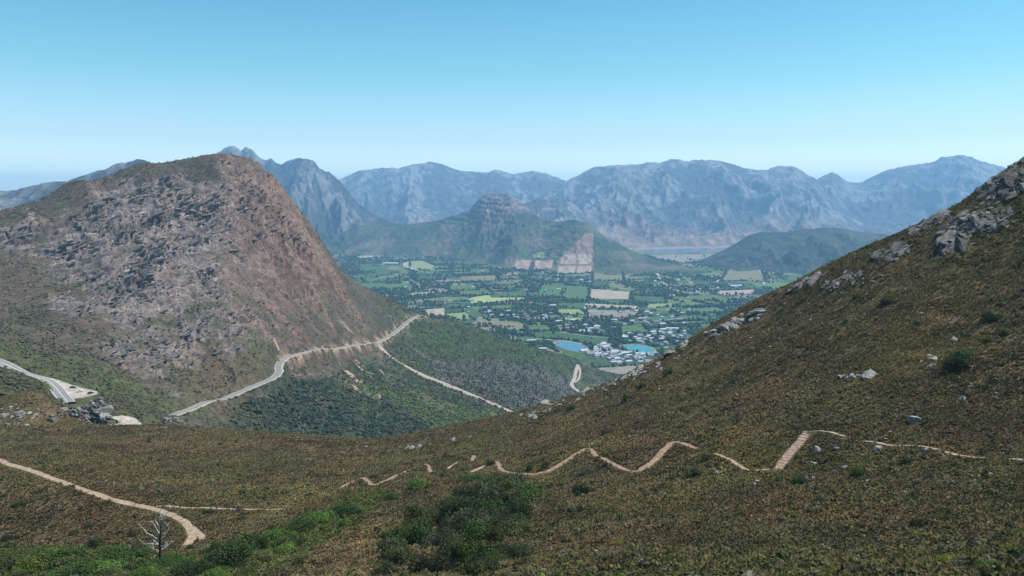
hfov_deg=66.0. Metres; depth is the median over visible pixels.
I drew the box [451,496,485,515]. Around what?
shrub
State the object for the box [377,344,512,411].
dirt track
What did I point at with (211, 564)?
shrub
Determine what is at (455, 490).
shrub
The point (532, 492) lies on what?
bush
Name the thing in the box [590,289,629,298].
field
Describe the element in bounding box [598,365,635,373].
field
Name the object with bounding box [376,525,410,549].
shrub
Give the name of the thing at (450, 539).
shrub
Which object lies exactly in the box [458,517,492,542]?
shrub
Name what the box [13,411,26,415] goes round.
stone
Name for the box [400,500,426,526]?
shrub
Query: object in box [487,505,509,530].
shrub
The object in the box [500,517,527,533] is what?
shrub
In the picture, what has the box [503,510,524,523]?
shrub
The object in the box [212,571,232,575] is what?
shrub
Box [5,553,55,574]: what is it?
bush
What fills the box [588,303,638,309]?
field
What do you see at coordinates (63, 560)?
bush
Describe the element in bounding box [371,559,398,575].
shrub
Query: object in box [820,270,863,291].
rock outcrop
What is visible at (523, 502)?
shrub
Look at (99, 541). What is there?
shrub
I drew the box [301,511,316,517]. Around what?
shrub
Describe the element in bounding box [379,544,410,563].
shrub
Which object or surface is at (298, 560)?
shrub
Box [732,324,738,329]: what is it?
stone
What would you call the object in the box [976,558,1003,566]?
bush
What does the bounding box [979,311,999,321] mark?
bush
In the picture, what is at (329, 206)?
mountain range
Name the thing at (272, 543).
shrub
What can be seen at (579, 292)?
field
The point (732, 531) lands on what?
heath
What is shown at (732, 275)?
field
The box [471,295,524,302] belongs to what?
field
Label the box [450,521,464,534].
shrub
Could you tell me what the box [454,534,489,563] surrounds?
shrub
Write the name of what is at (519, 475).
shrub
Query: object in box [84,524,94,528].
bush
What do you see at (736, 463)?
footpath
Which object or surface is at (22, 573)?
shrub
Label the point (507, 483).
shrub
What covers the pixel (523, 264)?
field
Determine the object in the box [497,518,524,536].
shrub
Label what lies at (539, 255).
field
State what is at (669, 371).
bush
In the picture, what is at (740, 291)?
field
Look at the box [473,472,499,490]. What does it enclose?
shrub
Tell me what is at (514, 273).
field
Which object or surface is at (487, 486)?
shrub
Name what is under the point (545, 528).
shrub
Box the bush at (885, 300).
[878,294,894,304]
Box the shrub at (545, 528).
[542,526,553,530]
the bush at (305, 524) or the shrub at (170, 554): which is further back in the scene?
the bush at (305, 524)
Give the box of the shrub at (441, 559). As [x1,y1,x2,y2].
[430,547,463,572]
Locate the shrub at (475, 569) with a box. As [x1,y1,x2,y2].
[466,557,489,575]
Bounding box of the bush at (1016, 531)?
[1009,529,1022,534]
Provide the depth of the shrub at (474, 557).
80.32 m
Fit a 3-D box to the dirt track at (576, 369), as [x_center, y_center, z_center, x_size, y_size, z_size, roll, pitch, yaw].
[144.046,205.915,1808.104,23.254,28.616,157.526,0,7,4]
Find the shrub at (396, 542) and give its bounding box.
[379,536,406,553]
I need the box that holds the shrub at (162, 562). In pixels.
[145,555,173,567]
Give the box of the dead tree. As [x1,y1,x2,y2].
[139,505,174,559]
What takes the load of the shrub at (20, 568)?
on the hillside
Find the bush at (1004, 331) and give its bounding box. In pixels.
[996,327,1010,335]
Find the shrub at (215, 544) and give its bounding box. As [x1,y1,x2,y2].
[205,541,225,554]
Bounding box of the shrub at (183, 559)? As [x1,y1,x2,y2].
[166,556,192,564]
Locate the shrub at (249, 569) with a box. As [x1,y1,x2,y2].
[241,566,252,573]
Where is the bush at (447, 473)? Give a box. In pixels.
[439,468,456,476]
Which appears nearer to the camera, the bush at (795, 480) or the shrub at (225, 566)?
the bush at (795, 480)
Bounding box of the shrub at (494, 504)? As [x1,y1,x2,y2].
[486,498,509,513]
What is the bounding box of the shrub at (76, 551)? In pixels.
[59,547,85,556]
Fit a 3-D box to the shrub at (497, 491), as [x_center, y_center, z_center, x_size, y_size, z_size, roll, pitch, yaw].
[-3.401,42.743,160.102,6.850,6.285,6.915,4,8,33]
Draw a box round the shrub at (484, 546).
[469,544,491,556]
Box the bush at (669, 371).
[662,368,673,375]
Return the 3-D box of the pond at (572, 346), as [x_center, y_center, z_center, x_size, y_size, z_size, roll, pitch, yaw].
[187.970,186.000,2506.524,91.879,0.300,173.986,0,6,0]
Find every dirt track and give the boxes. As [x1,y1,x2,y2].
[0,458,196,545]
[176,516,205,539]
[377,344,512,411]
[570,365,579,391]
[574,367,580,382]
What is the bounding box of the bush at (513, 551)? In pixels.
[501,539,529,558]
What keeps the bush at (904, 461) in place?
on the hillside
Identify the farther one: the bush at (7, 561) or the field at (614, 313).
the field at (614, 313)
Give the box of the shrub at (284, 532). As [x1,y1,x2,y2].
[276,530,296,537]
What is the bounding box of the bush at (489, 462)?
[486,459,494,465]
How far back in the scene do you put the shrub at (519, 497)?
156.59 m
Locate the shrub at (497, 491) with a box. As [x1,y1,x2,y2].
[477,485,505,502]
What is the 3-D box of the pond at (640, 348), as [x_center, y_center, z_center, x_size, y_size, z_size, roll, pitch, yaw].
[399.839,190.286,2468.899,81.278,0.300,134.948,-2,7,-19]
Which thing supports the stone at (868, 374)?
on the hillside
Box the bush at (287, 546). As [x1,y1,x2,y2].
[276,541,297,550]
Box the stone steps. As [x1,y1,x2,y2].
[775,431,807,468]
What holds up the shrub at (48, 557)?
on the hillside
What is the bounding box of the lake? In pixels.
[642,247,727,252]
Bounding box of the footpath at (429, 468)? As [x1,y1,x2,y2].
[341,464,431,486]
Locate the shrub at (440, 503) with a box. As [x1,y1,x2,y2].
[434,496,456,513]
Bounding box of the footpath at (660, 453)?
[495,441,697,474]
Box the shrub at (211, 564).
[195,552,229,573]
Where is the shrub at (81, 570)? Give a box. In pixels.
[59,559,93,575]
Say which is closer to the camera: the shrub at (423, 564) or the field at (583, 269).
the shrub at (423, 564)
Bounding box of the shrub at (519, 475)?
[497,470,526,487]
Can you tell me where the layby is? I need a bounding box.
[41,376,97,398]
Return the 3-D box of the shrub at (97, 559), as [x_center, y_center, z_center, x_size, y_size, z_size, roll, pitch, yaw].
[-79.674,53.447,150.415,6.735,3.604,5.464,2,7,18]
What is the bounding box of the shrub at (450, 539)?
[444,535,458,547]
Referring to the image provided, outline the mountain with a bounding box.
[0,153,621,437]
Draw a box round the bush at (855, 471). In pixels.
[849,466,865,476]
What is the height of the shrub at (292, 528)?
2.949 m
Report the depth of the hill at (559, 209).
8523.58 m
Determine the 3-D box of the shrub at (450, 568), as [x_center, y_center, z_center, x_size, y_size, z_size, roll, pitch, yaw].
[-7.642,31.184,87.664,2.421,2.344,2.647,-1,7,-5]
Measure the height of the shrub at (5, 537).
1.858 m
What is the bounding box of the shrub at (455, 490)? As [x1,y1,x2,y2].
[450,484,471,497]
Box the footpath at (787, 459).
[774,431,808,468]
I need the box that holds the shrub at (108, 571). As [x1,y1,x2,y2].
[97,566,123,575]
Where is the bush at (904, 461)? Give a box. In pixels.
[898,456,916,463]
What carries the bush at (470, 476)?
on the hillside
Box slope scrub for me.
[0,153,623,437]
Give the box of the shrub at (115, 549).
[92,543,129,559]
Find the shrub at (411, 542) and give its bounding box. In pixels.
[404,535,425,544]
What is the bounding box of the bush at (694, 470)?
[680,464,704,478]
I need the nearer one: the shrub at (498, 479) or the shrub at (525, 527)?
the shrub at (525, 527)
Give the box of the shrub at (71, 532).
[68,530,77,534]
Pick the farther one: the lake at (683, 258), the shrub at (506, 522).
the lake at (683, 258)
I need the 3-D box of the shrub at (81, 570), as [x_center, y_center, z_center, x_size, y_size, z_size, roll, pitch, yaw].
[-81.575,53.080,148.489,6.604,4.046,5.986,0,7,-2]
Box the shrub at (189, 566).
[171,557,208,575]
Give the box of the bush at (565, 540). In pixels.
[561,538,569,543]
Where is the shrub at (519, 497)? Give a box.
[504,492,523,504]
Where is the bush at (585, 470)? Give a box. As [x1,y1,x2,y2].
[576,466,597,476]
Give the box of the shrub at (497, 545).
[483,539,507,556]
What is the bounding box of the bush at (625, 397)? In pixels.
[622,394,630,399]
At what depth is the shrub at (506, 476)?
174.29 m
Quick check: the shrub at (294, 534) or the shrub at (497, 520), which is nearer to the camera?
the shrub at (497, 520)
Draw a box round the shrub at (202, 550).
[200,547,210,554]
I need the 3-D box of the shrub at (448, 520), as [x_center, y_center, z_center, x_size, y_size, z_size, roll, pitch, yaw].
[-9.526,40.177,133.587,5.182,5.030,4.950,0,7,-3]
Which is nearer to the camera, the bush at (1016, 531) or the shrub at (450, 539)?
the bush at (1016, 531)
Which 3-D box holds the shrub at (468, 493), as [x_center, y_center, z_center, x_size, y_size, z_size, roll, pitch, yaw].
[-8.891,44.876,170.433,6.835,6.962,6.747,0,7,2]
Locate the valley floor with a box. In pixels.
[0,246,802,395]
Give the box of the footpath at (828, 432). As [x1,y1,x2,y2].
[807,430,843,436]
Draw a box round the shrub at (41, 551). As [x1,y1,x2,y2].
[30,545,62,563]
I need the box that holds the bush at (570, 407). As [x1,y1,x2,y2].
[566,404,574,410]
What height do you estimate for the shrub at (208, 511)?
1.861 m
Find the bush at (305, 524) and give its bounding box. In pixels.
[289,516,313,530]
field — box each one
[383,283,412,288]
[403,261,417,270]
[410,291,433,294]
[411,261,433,270]
[425,308,444,315]
[447,312,469,319]
[450,285,475,290]
[461,275,496,280]
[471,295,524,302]
[492,305,514,309]
[503,272,521,276]
[514,260,531,268]
[518,251,530,257]
[529,325,549,330]
[529,332,608,343]
[533,252,545,257]
[534,260,552,268]
[537,285,564,296]
[558,266,575,272]
[559,309,583,314]
[561,254,575,263]
[563,285,587,300]
[577,266,590,273]
[578,254,591,264]
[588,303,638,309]
[588,309,636,316]
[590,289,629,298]
[594,273,621,280]
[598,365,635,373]
[622,325,645,333]
[634,296,664,302]
[647,303,671,307]
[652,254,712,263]
[682,307,723,312]
[718,289,753,294]
[721,269,762,281]
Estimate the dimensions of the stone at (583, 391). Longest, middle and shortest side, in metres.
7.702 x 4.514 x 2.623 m
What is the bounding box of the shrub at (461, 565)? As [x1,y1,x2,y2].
[458,555,477,571]
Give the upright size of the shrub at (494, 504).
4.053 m
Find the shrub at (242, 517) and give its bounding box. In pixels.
[236,515,245,520]
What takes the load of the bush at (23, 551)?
on the hillside
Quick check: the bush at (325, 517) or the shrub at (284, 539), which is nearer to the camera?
the shrub at (284, 539)
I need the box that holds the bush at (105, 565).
[87,558,127,574]
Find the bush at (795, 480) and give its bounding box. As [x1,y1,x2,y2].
[788,474,808,483]
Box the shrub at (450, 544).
[436,541,455,557]
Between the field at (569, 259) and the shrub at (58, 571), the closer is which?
the shrub at (58, 571)
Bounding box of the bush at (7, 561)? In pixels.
[0,554,20,575]
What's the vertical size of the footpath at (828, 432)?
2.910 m
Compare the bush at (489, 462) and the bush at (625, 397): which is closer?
the bush at (489, 462)
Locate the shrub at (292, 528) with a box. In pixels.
[282,524,300,531]
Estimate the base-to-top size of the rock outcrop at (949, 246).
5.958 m
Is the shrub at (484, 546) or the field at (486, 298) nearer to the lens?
the shrub at (484, 546)
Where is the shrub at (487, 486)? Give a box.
[477,479,503,502]
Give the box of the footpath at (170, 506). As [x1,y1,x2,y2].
[156,505,281,510]
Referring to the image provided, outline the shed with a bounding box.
[383,262,397,264]
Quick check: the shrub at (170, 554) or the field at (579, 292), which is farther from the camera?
the field at (579, 292)
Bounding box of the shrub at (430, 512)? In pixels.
[424,507,438,523]
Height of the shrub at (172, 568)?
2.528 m
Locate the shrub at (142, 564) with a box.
[135,558,159,569]
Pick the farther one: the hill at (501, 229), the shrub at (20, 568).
the hill at (501, 229)
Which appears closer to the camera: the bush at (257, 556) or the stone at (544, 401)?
the bush at (257, 556)
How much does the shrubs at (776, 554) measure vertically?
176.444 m
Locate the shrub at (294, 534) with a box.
[278,531,299,539]
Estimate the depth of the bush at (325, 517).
172.09 m
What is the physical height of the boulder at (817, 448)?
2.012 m
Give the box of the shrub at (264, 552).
[256,549,270,555]
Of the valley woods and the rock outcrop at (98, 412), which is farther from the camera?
the valley woods
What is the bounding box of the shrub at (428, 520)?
[412,512,438,531]
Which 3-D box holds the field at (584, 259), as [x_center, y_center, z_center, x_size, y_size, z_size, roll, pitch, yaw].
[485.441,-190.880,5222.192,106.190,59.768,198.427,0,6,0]
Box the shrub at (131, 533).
[127,529,138,537]
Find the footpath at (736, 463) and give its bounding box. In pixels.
[715,453,776,470]
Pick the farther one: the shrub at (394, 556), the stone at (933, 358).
the stone at (933, 358)
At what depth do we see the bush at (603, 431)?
229.75 m
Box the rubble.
[0,221,1023,516]
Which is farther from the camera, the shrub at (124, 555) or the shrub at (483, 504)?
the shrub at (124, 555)
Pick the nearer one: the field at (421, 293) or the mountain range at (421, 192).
the field at (421, 293)
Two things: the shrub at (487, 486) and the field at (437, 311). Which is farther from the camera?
the field at (437, 311)
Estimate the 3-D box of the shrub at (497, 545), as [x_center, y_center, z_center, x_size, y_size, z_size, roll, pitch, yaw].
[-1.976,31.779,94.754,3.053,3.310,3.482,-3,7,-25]
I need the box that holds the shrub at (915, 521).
[909,516,923,525]
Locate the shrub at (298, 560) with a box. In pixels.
[291,554,307,566]
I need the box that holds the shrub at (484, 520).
[476,515,490,525]
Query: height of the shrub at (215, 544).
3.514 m
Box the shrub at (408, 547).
[388,543,418,558]
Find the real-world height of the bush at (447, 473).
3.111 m
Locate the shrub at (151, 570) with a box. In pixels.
[128,561,165,575]
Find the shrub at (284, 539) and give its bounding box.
[275,535,294,545]
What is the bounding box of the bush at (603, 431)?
[597,427,615,434]
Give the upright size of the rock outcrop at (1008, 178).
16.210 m
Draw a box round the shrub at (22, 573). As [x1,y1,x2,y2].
[11,571,25,575]
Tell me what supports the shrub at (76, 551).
on the hillside
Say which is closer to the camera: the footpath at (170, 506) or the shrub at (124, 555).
the shrub at (124, 555)
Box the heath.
[0,159,1023,575]
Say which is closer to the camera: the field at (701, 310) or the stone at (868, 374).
the stone at (868, 374)
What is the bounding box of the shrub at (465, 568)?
[463,556,495,574]
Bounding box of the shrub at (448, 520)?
[440,510,467,532]
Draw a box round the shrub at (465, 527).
[462,519,477,532]
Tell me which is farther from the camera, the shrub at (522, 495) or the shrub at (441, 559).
the shrub at (522, 495)
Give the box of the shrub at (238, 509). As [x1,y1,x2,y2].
[234,506,243,512]
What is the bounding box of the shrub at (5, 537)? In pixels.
[1,535,13,541]
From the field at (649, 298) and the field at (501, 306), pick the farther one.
the field at (649, 298)
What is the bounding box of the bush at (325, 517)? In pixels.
[307,508,339,523]
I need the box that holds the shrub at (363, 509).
[348,505,367,513]
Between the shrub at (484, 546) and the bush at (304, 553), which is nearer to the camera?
the shrub at (484, 546)
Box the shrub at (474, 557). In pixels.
[461,551,492,573]
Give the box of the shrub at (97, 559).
[77,557,105,573]
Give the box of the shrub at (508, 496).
[502,488,524,503]
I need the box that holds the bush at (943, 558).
[933,553,956,561]
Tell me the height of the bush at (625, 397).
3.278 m
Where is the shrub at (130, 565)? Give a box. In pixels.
[120,561,138,570]
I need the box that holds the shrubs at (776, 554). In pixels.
[0,156,1023,575]
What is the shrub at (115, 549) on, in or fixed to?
on the hillside
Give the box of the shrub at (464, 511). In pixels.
[451,506,481,523]
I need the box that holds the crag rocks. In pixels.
[0,155,386,369]
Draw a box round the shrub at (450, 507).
[439,494,474,521]
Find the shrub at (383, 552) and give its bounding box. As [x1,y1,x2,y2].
[380,545,395,557]
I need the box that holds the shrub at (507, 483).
[494,477,518,499]
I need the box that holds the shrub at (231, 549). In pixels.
[207,535,256,566]
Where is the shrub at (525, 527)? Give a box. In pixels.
[518,520,533,533]
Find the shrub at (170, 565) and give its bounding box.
[163,561,177,569]
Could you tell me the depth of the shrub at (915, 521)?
88.89 m
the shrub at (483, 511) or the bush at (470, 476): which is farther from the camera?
the bush at (470, 476)
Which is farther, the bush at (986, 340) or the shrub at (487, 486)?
the bush at (986, 340)
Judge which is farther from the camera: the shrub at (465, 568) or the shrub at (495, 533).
the shrub at (495, 533)
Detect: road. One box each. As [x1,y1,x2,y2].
[0,359,75,402]
[112,416,141,424]
[168,315,422,415]
[436,303,687,322]
[656,273,693,292]
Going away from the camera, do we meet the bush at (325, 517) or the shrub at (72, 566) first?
the shrub at (72, 566)
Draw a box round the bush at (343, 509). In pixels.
[327,500,362,516]
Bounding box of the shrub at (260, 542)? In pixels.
[241,533,268,550]
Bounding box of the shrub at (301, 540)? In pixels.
[293,537,307,545]
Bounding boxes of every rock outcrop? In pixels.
[45,397,113,424]
[785,270,828,292]
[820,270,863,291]
[871,241,911,262]
[907,209,951,234]
[929,203,1020,250]
[940,235,959,254]
[974,159,1023,205]
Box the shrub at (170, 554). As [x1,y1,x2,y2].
[158,551,180,559]
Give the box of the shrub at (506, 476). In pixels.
[502,474,520,485]
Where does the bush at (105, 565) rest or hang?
on the hillside
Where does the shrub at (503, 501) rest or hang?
on the hillside
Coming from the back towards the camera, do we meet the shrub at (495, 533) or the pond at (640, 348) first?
the pond at (640, 348)
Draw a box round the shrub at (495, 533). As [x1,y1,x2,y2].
[484,523,505,542]
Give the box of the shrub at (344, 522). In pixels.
[336,518,351,526]
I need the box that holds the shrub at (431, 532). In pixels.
[423,524,437,543]
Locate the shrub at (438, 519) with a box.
[431,509,452,525]
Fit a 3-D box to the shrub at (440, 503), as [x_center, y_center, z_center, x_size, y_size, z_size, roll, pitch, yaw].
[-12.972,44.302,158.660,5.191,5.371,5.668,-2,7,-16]
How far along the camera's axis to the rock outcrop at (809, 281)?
285.56 m
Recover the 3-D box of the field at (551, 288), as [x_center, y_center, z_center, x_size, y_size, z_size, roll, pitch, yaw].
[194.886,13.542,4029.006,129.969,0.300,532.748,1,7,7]
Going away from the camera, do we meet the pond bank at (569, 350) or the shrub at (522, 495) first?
the shrub at (522, 495)
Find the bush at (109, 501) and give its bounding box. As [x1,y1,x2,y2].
[98,498,111,504]
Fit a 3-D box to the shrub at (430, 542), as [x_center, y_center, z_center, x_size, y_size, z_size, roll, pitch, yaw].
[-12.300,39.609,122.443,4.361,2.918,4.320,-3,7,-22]
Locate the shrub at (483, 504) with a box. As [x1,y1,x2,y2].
[475,497,491,514]
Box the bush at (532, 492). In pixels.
[511,480,548,500]
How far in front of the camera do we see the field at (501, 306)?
3436.96 m
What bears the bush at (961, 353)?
on the hillside
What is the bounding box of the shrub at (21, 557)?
[8,551,33,569]
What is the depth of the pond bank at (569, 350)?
2508.04 m
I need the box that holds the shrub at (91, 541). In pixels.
[85,537,99,546]
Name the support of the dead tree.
on the hillside
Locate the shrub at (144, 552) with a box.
[132,544,156,558]
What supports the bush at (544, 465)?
on the hillside
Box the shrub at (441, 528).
[434,523,455,535]
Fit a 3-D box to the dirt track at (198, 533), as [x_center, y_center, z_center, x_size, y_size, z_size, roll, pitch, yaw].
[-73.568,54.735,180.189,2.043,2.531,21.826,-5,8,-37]
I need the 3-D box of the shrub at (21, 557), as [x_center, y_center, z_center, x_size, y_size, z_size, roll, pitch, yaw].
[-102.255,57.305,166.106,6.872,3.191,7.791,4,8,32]
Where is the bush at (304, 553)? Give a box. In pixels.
[299,550,310,555]
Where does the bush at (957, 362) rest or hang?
on the hillside
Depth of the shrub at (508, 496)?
156.49 m
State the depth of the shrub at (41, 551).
165.52 m
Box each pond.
[556,342,586,351]
[624,345,652,352]
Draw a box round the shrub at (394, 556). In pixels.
[389,546,418,566]
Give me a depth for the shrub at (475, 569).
78.02 m
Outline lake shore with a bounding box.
[628,245,729,252]
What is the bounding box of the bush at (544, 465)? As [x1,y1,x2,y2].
[540,460,550,469]
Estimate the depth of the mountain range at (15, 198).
4504.81 m
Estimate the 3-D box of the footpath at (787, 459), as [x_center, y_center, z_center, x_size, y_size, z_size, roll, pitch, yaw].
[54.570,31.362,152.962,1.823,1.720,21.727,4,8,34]
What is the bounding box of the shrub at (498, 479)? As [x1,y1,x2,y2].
[495,470,521,489]
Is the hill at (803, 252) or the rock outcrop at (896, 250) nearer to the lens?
the rock outcrop at (896, 250)
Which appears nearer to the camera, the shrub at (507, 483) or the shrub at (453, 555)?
the shrub at (453, 555)
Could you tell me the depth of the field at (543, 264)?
5263.11 m
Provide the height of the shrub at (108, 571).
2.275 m
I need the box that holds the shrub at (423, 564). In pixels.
[408,551,436,573]
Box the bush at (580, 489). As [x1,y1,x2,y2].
[568,482,592,496]
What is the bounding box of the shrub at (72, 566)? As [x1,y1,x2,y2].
[62,561,87,572]
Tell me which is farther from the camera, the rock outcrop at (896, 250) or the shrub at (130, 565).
the rock outcrop at (896, 250)
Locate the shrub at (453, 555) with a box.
[435,543,461,563]
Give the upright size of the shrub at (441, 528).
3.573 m
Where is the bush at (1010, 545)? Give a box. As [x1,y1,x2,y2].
[998,542,1021,550]
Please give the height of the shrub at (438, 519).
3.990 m
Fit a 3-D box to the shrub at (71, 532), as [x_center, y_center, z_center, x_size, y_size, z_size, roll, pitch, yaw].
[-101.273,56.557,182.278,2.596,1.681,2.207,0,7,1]
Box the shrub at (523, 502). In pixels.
[511,498,532,510]
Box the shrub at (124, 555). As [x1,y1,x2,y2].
[98,548,137,563]
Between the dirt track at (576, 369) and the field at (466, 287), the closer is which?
the dirt track at (576, 369)
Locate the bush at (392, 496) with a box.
[382,491,399,499]
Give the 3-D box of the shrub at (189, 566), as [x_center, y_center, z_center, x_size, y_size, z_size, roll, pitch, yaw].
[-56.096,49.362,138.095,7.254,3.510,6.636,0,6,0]
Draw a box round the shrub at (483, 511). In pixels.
[464,504,488,518]
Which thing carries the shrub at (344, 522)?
on the hillside
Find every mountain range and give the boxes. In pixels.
[0,159,150,210]
[216,146,395,254]
[339,162,565,223]
[535,159,863,246]
[817,155,1005,234]
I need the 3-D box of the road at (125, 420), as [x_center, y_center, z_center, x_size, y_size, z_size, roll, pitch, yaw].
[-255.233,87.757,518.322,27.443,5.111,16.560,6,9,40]
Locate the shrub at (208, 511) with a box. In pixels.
[201,508,214,513]
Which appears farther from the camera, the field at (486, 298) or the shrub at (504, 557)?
the field at (486, 298)
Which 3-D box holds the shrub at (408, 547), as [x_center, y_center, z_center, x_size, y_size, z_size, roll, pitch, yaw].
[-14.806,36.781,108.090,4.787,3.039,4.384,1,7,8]
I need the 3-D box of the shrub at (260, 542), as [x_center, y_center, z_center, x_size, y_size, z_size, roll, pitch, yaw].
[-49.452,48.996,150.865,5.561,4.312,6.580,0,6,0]
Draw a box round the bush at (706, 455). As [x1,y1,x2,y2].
[700,451,714,460]
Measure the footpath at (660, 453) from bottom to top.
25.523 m
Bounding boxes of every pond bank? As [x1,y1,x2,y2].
[553,341,588,352]
[620,344,655,350]
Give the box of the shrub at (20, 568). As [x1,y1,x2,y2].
[9,565,34,575]
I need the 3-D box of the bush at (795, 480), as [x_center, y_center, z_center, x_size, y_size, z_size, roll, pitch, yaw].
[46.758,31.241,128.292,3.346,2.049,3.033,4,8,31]
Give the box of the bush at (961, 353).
[947,346,976,360]
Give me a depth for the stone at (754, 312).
292.56 m
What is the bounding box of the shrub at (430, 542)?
[418,533,440,547]
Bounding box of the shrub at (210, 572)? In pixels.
[202,566,224,575]
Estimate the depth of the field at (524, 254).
5574.85 m
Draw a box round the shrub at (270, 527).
[265,524,277,530]
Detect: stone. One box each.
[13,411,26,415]
[537,399,548,404]
[577,387,589,395]
[662,350,674,355]
[714,325,729,330]
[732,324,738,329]
[745,308,765,318]
[862,369,876,380]
[929,356,938,360]
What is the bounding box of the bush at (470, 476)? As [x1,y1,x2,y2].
[458,471,482,481]
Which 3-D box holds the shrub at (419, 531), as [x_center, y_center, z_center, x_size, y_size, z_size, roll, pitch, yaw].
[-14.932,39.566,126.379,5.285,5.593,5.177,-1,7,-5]
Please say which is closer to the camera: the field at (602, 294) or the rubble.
the rubble
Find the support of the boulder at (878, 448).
on the hillside
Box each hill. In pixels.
[333,193,703,274]
[524,197,614,239]
[698,227,889,275]
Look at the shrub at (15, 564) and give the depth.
163.57 m
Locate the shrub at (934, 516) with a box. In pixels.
[927,514,939,518]
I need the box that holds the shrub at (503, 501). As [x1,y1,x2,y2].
[492,494,507,505]
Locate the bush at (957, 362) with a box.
[940,356,971,371]
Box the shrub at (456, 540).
[439,537,463,549]
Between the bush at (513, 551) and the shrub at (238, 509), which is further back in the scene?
the shrub at (238, 509)
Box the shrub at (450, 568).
[432,561,451,571]
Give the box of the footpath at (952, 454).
[866,441,1022,460]
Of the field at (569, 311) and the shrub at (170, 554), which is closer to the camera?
the shrub at (170, 554)
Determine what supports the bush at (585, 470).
on the hillside
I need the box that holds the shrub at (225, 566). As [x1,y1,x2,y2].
[215,565,233,572]
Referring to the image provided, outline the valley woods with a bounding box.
[330,249,789,367]
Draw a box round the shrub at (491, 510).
[486,507,502,517]
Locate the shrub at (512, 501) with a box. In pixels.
[504,496,524,510]
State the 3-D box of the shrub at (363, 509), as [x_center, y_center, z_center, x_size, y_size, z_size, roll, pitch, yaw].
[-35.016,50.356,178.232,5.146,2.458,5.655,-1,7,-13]
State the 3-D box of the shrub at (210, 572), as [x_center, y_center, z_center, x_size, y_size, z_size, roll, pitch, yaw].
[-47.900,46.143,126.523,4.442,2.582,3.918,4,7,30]
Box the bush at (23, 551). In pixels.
[12,546,32,556]
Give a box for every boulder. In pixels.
[811,446,820,452]
[874,446,881,451]
[907,415,921,423]
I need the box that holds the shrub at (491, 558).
[476,556,500,569]
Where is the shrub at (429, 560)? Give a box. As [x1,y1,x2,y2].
[416,549,439,570]
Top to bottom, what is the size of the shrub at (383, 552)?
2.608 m
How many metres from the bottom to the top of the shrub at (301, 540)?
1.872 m
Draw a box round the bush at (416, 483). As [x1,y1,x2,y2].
[406,477,430,490]
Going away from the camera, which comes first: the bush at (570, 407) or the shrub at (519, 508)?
the shrub at (519, 508)
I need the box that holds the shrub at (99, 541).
[96,539,104,545]
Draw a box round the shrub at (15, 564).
[4,553,27,570]
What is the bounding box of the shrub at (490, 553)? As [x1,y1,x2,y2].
[483,548,500,560]
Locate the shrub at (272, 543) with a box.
[264,540,276,548]
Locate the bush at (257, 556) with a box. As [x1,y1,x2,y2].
[242,551,277,565]
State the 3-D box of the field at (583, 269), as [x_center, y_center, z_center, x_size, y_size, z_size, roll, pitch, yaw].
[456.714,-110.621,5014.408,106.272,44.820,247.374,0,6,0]
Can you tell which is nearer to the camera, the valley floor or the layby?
the layby
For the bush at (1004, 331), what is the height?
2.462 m
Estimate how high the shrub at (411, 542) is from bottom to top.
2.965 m
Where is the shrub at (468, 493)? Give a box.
[456,482,484,500]
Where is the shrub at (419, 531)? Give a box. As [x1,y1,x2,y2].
[403,517,432,545]
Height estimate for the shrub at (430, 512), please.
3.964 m
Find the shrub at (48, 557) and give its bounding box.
[33,552,59,570]
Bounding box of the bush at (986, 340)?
[980,336,990,342]
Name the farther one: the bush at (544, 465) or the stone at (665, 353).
the stone at (665, 353)
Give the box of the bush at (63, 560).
[51,554,80,569]
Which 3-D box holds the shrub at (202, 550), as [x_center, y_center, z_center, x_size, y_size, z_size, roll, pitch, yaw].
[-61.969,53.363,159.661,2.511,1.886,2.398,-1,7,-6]
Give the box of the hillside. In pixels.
[0,164,1023,575]
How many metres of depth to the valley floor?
3996.16 m
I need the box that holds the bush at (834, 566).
[829,563,840,568]
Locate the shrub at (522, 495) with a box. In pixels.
[506,490,526,500]
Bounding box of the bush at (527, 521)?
[511,512,533,525]
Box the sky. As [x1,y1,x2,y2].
[0,0,1023,190]
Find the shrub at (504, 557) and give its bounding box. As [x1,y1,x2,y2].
[493,549,511,561]
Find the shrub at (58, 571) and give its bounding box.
[46,564,69,575]
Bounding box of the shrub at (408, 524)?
[397,522,414,532]
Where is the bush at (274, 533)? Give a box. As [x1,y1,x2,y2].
[260,528,285,540]
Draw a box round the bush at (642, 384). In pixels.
[634,381,646,389]
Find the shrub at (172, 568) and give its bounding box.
[170,562,182,572]
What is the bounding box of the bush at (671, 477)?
[664,475,674,480]
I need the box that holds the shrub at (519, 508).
[505,502,534,520]
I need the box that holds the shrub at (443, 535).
[433,527,465,545]
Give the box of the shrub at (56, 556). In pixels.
[48,544,90,568]

